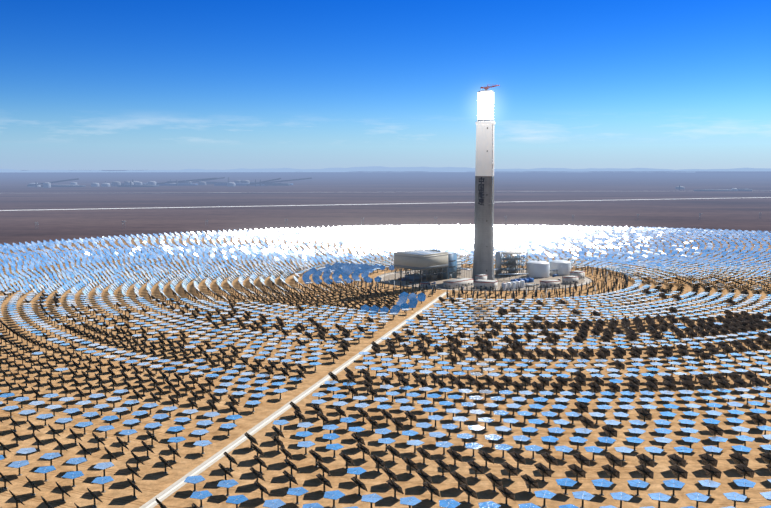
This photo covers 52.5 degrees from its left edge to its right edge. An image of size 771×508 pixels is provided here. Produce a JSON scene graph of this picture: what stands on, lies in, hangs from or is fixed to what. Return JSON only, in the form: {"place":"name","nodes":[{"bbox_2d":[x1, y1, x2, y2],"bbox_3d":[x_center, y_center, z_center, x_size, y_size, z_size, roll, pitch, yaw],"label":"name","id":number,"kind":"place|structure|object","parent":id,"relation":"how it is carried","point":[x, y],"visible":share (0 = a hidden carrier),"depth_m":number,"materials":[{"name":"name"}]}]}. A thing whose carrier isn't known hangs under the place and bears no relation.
{"place":"outdoors","nodes":[
{"label":"outdoors","id":0,"kind":"place"},
{"bbox_2d":[0,169,468,171],"bbox_3d":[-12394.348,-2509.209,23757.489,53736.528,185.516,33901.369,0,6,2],"label":"mountains","id":1,"kind":"structure","parent":0,"point":[196,170],"depth_m":38097.08,"materials":[{"name":"stone"}]},
{"bbox_2d":[139,292,448,507],"bbox_3d":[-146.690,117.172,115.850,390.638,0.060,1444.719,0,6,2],"label":"service road","id":2,"kind":"structure","parent":0,"point":[180,482],"depth_m":396.10,"materials":[{"name":"concrete"}]},
{"bbox_2d":[0,170,770,507],"bbox_3d":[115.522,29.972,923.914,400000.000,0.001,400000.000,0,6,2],"label":"ground","id":3,"kind":"structure","parent":0,"point":[522,198],"depth_m":536.97,"materials":[{"name":"beige sand"}]},
{"bbox_2d":[27,178,175,187],"bbox_3d":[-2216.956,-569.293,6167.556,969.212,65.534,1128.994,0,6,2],"label":"plant","id":4,"kind":"object","parent":3,"relation":"on","point":[105,184],"visible":0.98,"depth_m":5848.11,"materials":[{"name":"grey metal"}]},
{"bbox_2d":[121,177,311,185],"bbox_3d":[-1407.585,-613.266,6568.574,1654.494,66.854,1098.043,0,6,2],"label":"plant","id":5,"kind":"object","parent":3,"relation":"on","point":[228,183],"visible":0.85,"depth_m":6281.47,"materials":[{"name":"grey plant"}]},
{"bbox_2d":[0,191,770,210],"bbox_3d":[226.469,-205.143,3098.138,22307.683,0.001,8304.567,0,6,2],"label":"highway","id":6,"kind":"structure","parent":3,"relation":"on","point":[363,204],"depth_m":2981.66,"materials":[{"name":"grey asphalt"}]},
{"bbox_2d":[34,212,760,225],"bbox_3d":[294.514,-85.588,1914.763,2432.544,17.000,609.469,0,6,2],"label":"utility poles","id":7,"kind":"object","parent":3,"relation":"on","point":[435,218],"visible":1,"depth_m":1838.19,"materials":[{"name":"grey concrete"}]},
{"bbox_2d":[378,268,591,290],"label":"block kerb","id":8,"kind":"structure","parent":3,"relation":"on","point":[482,290],"depth_m":854.21,"materials":[{"name":"grey concrete"}]},
{"bbox_2d":[675,185,751,190],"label":"buildings","id":9,"kind":"structure","parent":3,"relation":"on","point":[679,187],"depth_m":4717.05,"materials":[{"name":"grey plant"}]},
{"bbox_2d":[0,224,770,507],"bbox_3d":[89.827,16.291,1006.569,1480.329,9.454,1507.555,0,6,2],"label":"heliostat field","id":10,"kind":"structure","parent":0,"point":[754,322],"depth_m":595.21,"materials":[{"name":"mirror"}]},
{"bbox_2d":[0,166,770,170],"bbox_3d":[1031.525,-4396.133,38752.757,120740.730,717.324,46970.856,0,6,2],"label":"mountains","id":11,"kind":"structure","parent":0,"point":[375,168],"depth_m":60113.88,"materials":[{"name":"stone"}]},
{"bbox_2d":[0,0,770,169],"label":"sky","id":12,"kind":"structure","parent":0,"point":[85,84],"materials":[{"name":"blue"}]},
{"bbox_2d":[443,278,473,288],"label":"service building","id":13,"kind":"structure","parent":0,"point":[460,282],"depth_m":859.40,"materials":[{"name":"grey"}]},
{"bbox_2d":[475,274,486,280],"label":"service building","id":14,"kind":"structure","parent":0,"point":[482,276],"depth_m":893.24,"materials":[{"name":"white"}]},
{"bbox_2d":[379,268,590,289],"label":"block pavement","id":15,"kind":"structure","parent":0,"point":[438,281],"depth_m":922.44,"materials":[{"name":"grey concrete"}]},
{"bbox_2d":[394,250,448,282],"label":"air cooled condenser","id":16,"kind":"object","parent":15,"relation":"on","point":[421,260],"visible":1,"depth_m":908.55,"materials":[{"name":"grey metal"}]},
{"bbox_2d":[420,282,430,287],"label":"pump house","id":17,"kind":"structure","parent":15,"relation":"on","point":[424,284],"depth_m":861.44,"materials":[{"name":"grey"}]},
{"bbox_2d":[422,249,456,278],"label":"turbine hall","id":18,"kind":"structure","parent":15,"relation":"on","point":[451,269],"depth_m":931.68,"materials":[{"name":"grey"}]},
{"bbox_2d":[457,257,460,275],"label":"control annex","id":19,"kind":"object","parent":15,"relation":"on","point":[458,262],"visible":0.1,"depth_m":953.23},
{"bbox_2d":[398,274,557,286],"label":"yard containers","id":20,"kind":"object","parent":15,"relation":"on","point":[529,285],"visible":0.71,"depth_m":911.44,"materials":[{"name":"blue"}]},
{"bbox_2d":[472,124,494,279],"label":"tower shaft","id":21,"kind":"object","parent":15,"relation":"on","point":[483,228],"visible":0.81,"depth_m":905.91,"materials":[{"name":"grey concrete"}]},
{"bbox_2d":[478,177,483,204],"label":"tower lettering","id":22,"kind":"object","parent":21,"relation":"attached to","point":[480,193],"visible":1,"depth_m":903.11},
{"bbox_2d":[475,84,499,278],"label":"solar receiver","id":23,"kind":"object","parent":15,"relation":"on","point":[485,111],"visible":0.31,"depth_m":895.30,"materials":[{"name":"white metal"}]},
{"bbox_2d":[457,268,557,279],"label":"pipes","id":24,"kind":"object","parent":15,"relation":"on","point":[501,274],"visible":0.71,"depth_m":917.76,"materials":[{"name":"grey metal"}]},
{"bbox_2d":[495,251,526,275],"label":"steam generator structure","id":25,"kind":"object","parent":15,"relation":"on","point":[511,264],"visible":0.9,"depth_m":957.76,"materials":[{"name":"grey metal"}]},
{"bbox_2d":[502,280,525,289],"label":"small tanks","id":26,"kind":"object","parent":15,"relation":"on","point":[512,285],"visible":0.85,"depth_m":846.56,"materials":[{"name":"metal"}]},
{"bbox_2d":[511,277,534,282],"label":"equipment containers","id":27,"kind":"object","parent":15,"relation":"on","point":[529,280],"visible":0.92,"depth_m":895.17,"materials":[{"name":"blue metal"}]},
{"bbox_2d":[526,259,549,277],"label":"storage tank","id":28,"kind":"object","parent":15,"relation":"on","point":[538,269],"visible":0.98,"depth_m":936.83,"materials":[{"name":"metal"}]},
{"bbox_2d":[550,260,570,274],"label":"storage tank","id":29,"kind":"object","parent":15,"relation":"on","point":[562,267],"visible":0.9,"depth_m":959.48,"materials":[{"name":"metal"}]},
{"bbox_2d":[570,270,584,279],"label":"building","id":30,"kind":"structure","parent":15,"relation":"on","point":[576,273],"depth_m":924.41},
{"bbox_2d":[473,279,497,289],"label":"service building","id":31,"kind":"structure","parent":0,"point":[479,283],"depth_m":850.30,"materials":[{"name":"grey"}]},
{"bbox_2d":[539,280,559,287],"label":"service building","id":32,"kind":"structure","parent":0,"point":[549,283],"depth_m":860.91,"materials":[{"name":"grey"}]},
{"bbox_2d":[562,276,578,283],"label":"service building","id":33,"kind":"structure","parent":0,"point":[569,279],"depth_m":887.27,"materials":[{"name":"grey"}]}
]}

